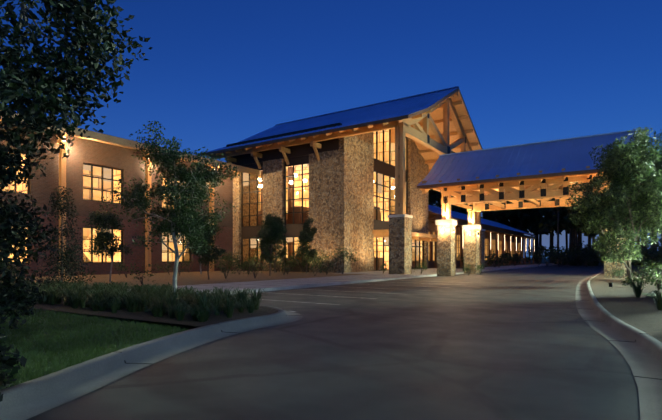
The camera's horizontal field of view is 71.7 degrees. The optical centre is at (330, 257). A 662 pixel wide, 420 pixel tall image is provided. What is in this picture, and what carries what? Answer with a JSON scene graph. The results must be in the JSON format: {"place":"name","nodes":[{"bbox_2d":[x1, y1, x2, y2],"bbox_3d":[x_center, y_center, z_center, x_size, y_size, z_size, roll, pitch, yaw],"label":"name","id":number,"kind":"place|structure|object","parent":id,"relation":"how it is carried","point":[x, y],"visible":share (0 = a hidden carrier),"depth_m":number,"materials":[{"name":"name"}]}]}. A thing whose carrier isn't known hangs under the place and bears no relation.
{"place":"outdoors","nodes":[
{"label":"outdoors","id":0,"kind":"place"},
{"bbox_2d":[0,306,188,388],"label":"lawn","id":1,"kind":"structure","parent":0,"point":[65,327],"depth_m":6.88,"materials":[{"name":"green plant"}]},
{"bbox_2d":[2,152,188,262],"bbox_3d":[-22.729,-3.630,25.584,3.100,9.600,39.000,0,0,34],"label":"wing interior","id":2,"kind":"object","parent":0,"point":[96,195],"depth_m":35.13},
{"bbox_2d":[0,122,232,226],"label":"wall","id":3,"kind":"structure","parent":0,"point":[82,151],"depth_m":31.35,"materials":[{"name":"brown paint"}]},
{"bbox_2d":[0,153,190,263],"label":"wing window frames","id":4,"kind":"structure","parent":3,"relation":"in","point":[91,189],"depth_m":32.35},
{"bbox_2d":[5,155,188,261],"bbox_3d":[-21.332,-3.055,24.651,0.001,6.850,34.000,0,0,34],"label":"window glass","id":5,"kind":"object","parent":4,"relation":"in","point":[100,199],"depth_m":32.27,"materials":[{"name":"glass"}]},
{"bbox_2d":[0,110,258,275],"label":"pilasters","id":6,"kind":"object","parent":3,"relation":"attached to","point":[110,140],"visible":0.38,"depth_m":30.55,"materials":[{"name":"beige paint"}]},
{"bbox_2d":[15,113,256,169],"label":"wing roof","id":7,"kind":"structure","parent":3,"relation":"on","point":[144,143],"depth_m":30.37,"materials":[{"name":"metal"}]},
{"bbox_2d":[0,212,232,276],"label":"brick wing walls","id":8,"kind":"structure","parent":0,"point":[224,239],"depth_m":33.76,"materials":[{"name":"brown brick"}]},
{"bbox_2d":[26,300,278,326],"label":"bed mulch","id":9,"kind":"object","parent":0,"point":[166,318],"visible":0.33,"depth_m":9.28,"materials":[{"name":"brown soil"}]},
{"bbox_2d":[29,186,90,286],"bbox_3d":[-8.366,-0.509,14.048,1.739,3.430,1.473,0,0,34],"label":"conical evergreen tree","id":10,"kind":"object","parent":9,"relation":"on","point":[61,206],"depth_m":14.06,"materials":[{"name":"green plant"}]},
{"bbox_2d":[95,121,239,292],"bbox_3d":[-3.678,-0.990,11.028,2.547,4.297,2.868,0,0,34],"label":"island tree","id":11,"kind":"object","parent":9,"relation":"on","point":[189,213],"depth_m":10.92,"materials":[{"name":"green plant"}]},
{"bbox_2d":[0,278,661,321],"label":"liriope clumps","id":12,"kind":"object","parent":9,"relation":"on","point":[161,300],"visible":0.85,"depth_m":10.07,"materials":[{"name":"green plant"}]},
{"bbox_2d":[1,271,363,288],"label":"planting bed","id":13,"kind":"object","parent":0,"point":[191,278],"visible":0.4,"depth_m":27.23,"materials":[{"name":"brown soil"}]},
{"bbox_2d":[83,209,132,281],"bbox_3d":[-10.761,-0.608,21.858,2.136,3.559,2.027,0,0,34],"label":"tree","id":14,"kind":"object","parent":13,"relation":"on","point":[103,235],"depth_m":21.66,"materials":[{"name":"green plant"}]},
{"bbox_2d":[2,245,359,284],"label":"shrubs","id":15,"kind":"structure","parent":13,"relation":"on","point":[243,265],"depth_m":32.45,"materials":[{"name":"green plant"}]},
{"bbox_2d":[184,221,223,273],"bbox_3d":[-9.240,-0.860,32.478,2.404,4.073,2.937,0,0,34],"label":"tree","id":16,"kind":"object","parent":13,"relation":"on","point":[217,227],"depth_m":32.59,"materials":[{"name":"green plant"}]},
{"bbox_2d":[190,215,225,279],"bbox_3d":[-6.864,-0.598,24.620,2.023,3.548,1.845,0,0,34],"label":"tree","id":17,"kind":"object","parent":13,"relation":"on","point":[209,257],"depth_m":24.38,"materials":[{"name":"green plant"}]},
{"bbox_2d":[251,213,286,275],"bbox_3d":[-3.917,-0.877,29.632,2.010,4.098,2.592,0,0,34],"label":"tree","id":18,"kind":"object","parent":13,"relation":"on","point":[278,230],"depth_m":29.36,"materials":[{"name":"green plant"}]},
{"bbox_2d":[257,215,287,272],"bbox_3d":[-4.553,-1.089,35.514,2.283,4.533,2.480,0,0,34],"label":"tree","id":19,"kind":"object","parent":13,"relation":"on","point":[281,253],"depth_m":35.58,"materials":[{"name":"green plant"}]},
{"bbox_2d":[294,217,318,272],"bbox_3d":[-1.903,-0.946,34.646,2.066,4.246,2.332,0,0,34],"label":"tree","id":20,"kind":"object","parent":13,"relation":"on","point":[304,240],"depth_m":34.39,"materials":[{"name":"green plant"}]},
{"bbox_2d":[0,0,661,256],"label":"sky","id":21,"kind":"structure","parent":0,"point":[216,74],"materials":[{"name":"blue"}]},
{"bbox_2d":[26,264,639,419],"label":"road asphalt","id":22,"kind":"structure","parent":0,"point":[522,344],"depth_m":5.44,"materials":[{"name":"grey asphalt"}]},
{"bbox_2d":[0,270,661,419],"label":"kerbs","id":23,"kind":"structure","parent":22,"relation":"on","point":[642,355],"depth_m":5.51,"materials":[{"name":"grey concrete"}]},
{"bbox_2d":[120,276,661,379],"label":"kerb joints","id":24,"kind":"object","parent":23,"relation":"on","point":[297,315],"visible":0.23,"depth_m":6.86,"materials":[{"name":"grey concrete"}]},
{"bbox_2d":[234,280,470,311],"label":"parking markings","id":25,"kind":"object","parent":22,"relation":"on","point":[349,291],"visible":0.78,"depth_m":16.27,"materials":[{"name":"paint"}]},
{"bbox_2d":[437,224,626,277],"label":"stone columns","id":26,"kind":"structure","parent":22,"relation":"on","point":[446,252],"depth_m":32.00,"materials":[{"name":"brown stone"}]},
{"bbox_2d":[435,219,480,229],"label":"porte cochere pier caps","id":27,"kind":"object","parent":26,"relation":"on","point":[452,222],"visible":0.48,"depth_m":32.08,"materials":[{"name":"white stone"}]},
{"bbox_2d":[420,166,609,224],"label":"porte cochere timber trusses","id":28,"kind":"object","parent":27,"relation":"on","point":[515,187],"visible":0.4,"depth_m":30.65,"materials":[{"name":"brown wood"}]},
{"bbox_2d":[443,175,591,220],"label":"porte cochere steel plates","id":29,"kind":"object","parent":28,"relation":"attached to","point":[521,195],"visible":0.46,"depth_m":30.75,"materials":[{"name":"black metal"}]},
{"bbox_2d":[417,128,648,195],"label":"canopy roof","id":30,"kind":"structure","parent":28,"relation":"on","point":[571,156],"depth_m":30.25,"materials":[{"name":"metal"}]},
{"bbox_2d":[130,263,559,294],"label":"sidewalk","id":31,"kind":"structure","parent":0,"point":[298,283],"depth_m":23.19,"materials":[{"name":"concrete"}]},
{"bbox_2d":[389,217,484,274],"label":"block stone piers","id":32,"kind":"structure","parent":31,"relation":"on","point":[400,245],"depth_m":31.87,"materials":[{"name":"beige stone"}]},
{"bbox_2d":[388,214,484,230],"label":"block pier caps","id":33,"kind":"object","parent":32,"relation":"on","point":[401,215],"visible":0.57,"depth_m":31.83,"materials":[{"name":"beige stone"}]},
{"bbox_2d":[39,258,659,329],"bbox_3d":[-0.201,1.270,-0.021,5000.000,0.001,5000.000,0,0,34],"label":"ground","id":34,"kind":"structure","parent":0,"point":[172,325],"depth_m":9.46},
{"bbox_2d":[0,0,152,401],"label":"tree","id":35,"kind":"object","parent":34,"relation":"on","point":[37,84],"depth_m":4.86,"materials":[{"name":"green plant"}]},
{"bbox_2d":[226,123,407,271],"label":"spandrel panels","id":36,"kind":"object","parent":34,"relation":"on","point":[298,154],"visible":0.29,"depth_m":39.78,"materials":[{"name":"brown"}]},
{"bbox_2d":[233,132,427,272],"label":"stone block walls","id":37,"kind":"structure","parent":34,"relation":"on","point":[341,196],"depth_m":37.95,"materials":[{"name":"brown stone"}]},
{"bbox_2d":[241,129,423,270],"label":"window frames","id":38,"kind":"structure","parent":37,"relation":"attached to","point":[302,198],"depth_m":41.56,"materials":[{"name":"brown metal"}]},
{"bbox_2d":[243,173,418,255],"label":"window blinds","id":39,"kind":"object","parent":38,"relation":"attached to","point":[246,178],"depth_m":42.00,"materials":[{"name":"beige fabric"}]},
{"bbox_2d":[242,130,422,268],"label":"block window glass","id":40,"kind":"object","parent":38,"relation":"on","point":[375,143],"visible":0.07,"depth_m":41.73,"materials":[{"name":"glass"}]},
{"bbox_2d":[258,130,421,269],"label":"block interior","id":41,"kind":"object","parent":37,"relation":"attached to","point":[289,192],"depth_m":43.51,"materials":[{"name":"warm lit plaster"},{"name":"glowing light panels"}]},
{"bbox_2d":[258,174,394,187],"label":"pendant lights","id":42,"kind":"object","parent":41,"relation":"hanging from","point":[261,186],"depth_m":40.77},
{"bbox_2d":[207,91,480,224],"bbox_3d":[2.268,-8.745,44.859,20.300,11.470,19.988,0,0,34],"label":"timber roof framing","id":43,"kind":"object","parent":37,"relation":"on","point":[403,128],"visible":0.56,"depth_m":36.80,"materials":[{"name":"brown wood"}]},
{"bbox_2d":[202,86,481,169],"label":"roof","id":44,"kind":"structure","parent":43,"relation":"on","point":[390,110],"depth_m":40.90,"materials":[{"name":"metal"}]},
{"bbox_2d":[427,113,465,153],"bbox_3d":[10.098,-7.608,40.109,0.600,7.995,19.160,0,0,34],"label":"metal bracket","id":45,"kind":"object","parent":43,"relation":"attached to","point":[428,141],"visible":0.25,"depth_m":36.24,"materials":[{"name":"black metal"}]},
{"bbox_2d":[373,229,436,241],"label":"block entrance canopy","id":46,"kind":"object","parent":37,"relation":"attached to","point":[415,236],"visible":0.5,"depth_m":44.09,"materials":[{"name":"brown wood"}]},
{"bbox_2d":[428,213,535,267],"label":"wall","id":47,"kind":"structure","parent":34,"relation":"on","point":[511,238],"depth_m":75.57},
{"bbox_2d":[428,231,519,260],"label":"window glow","id":48,"kind":"object","parent":47,"relation":"in","point":[493,245],"visible":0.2,"depth_m":78.98,"materials":[{"name":"yellow glass"}]},
{"bbox_2d":[428,205,536,236],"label":"wing roof","id":49,"kind":"structure","parent":47,"relation":"on","point":[435,210],"depth_m":73.32,"materials":[{"name":"blue metal"}]},
{"bbox_2d":[428,189,661,265],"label":"forest","id":50,"kind":"object","parent":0,"point":[532,223],"depth_m":107.64,"materials":[{"name":"plant"}]},
{"bbox_2d":[590,263,661,341],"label":"bed mulch","id":51,"kind":"object","parent":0,"point":[621,301],"visible":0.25,"depth_m":11.83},
{"bbox_2d":[458,237,661,269],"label":"shrubs","id":52,"kind":"object","parent":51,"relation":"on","point":[645,252],"depth_m":58.33,"materials":[{"name":"green plant"}]},
{"bbox_2d":[565,127,661,284],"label":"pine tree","id":53,"kind":"object","parent":51,"relation":"on","point":[621,175],"depth_m":19.20,"materials":[{"name":"green plant"}]},
{"bbox_2d":[610,260,661,289],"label":"shrubs","id":54,"kind":"object","parent":51,"relation":"on","point":[655,274],"depth_m":20.13,"materials":[{"name":"green plant"}]},
{"bbox_2d":[642,293,661,298],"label":"lawn patch","id":55,"kind":"object","parent":51,"relation":"on","point":[649,294],"depth_m":14.32,"materials":[{"name":"green plant"}]},
{"bbox_2d":[646,129,661,219],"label":"pine tree","id":56,"kind":"object","parent":51,"relation":"on","point":[658,165],"depth_m":22.19,"materials":[{"name":"green plant"}]},
{"bbox_3d":[-33.284,-5.353,19.762,15.000,13.246,64.600,0,0,34],"label":"left wing","id":57,"kind":"object","parent":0,"visible":0},
{"bbox_2d":[5,164,187,249],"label":"wing window blinds","id":58,"kind":"object","parent":57,"relation":"attached to","point":[108,176],"depth_m":32.93,"materials":[{"name":"beige fabric"}]},
{"bbox_2d":[62,137,478,234],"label":"wall light fixtures","id":59,"kind":"object","parent":57,"relation":"attached to","point":[443,229],"depth_m":31.87,"materials":[{"name":"black metal"}]}
]}

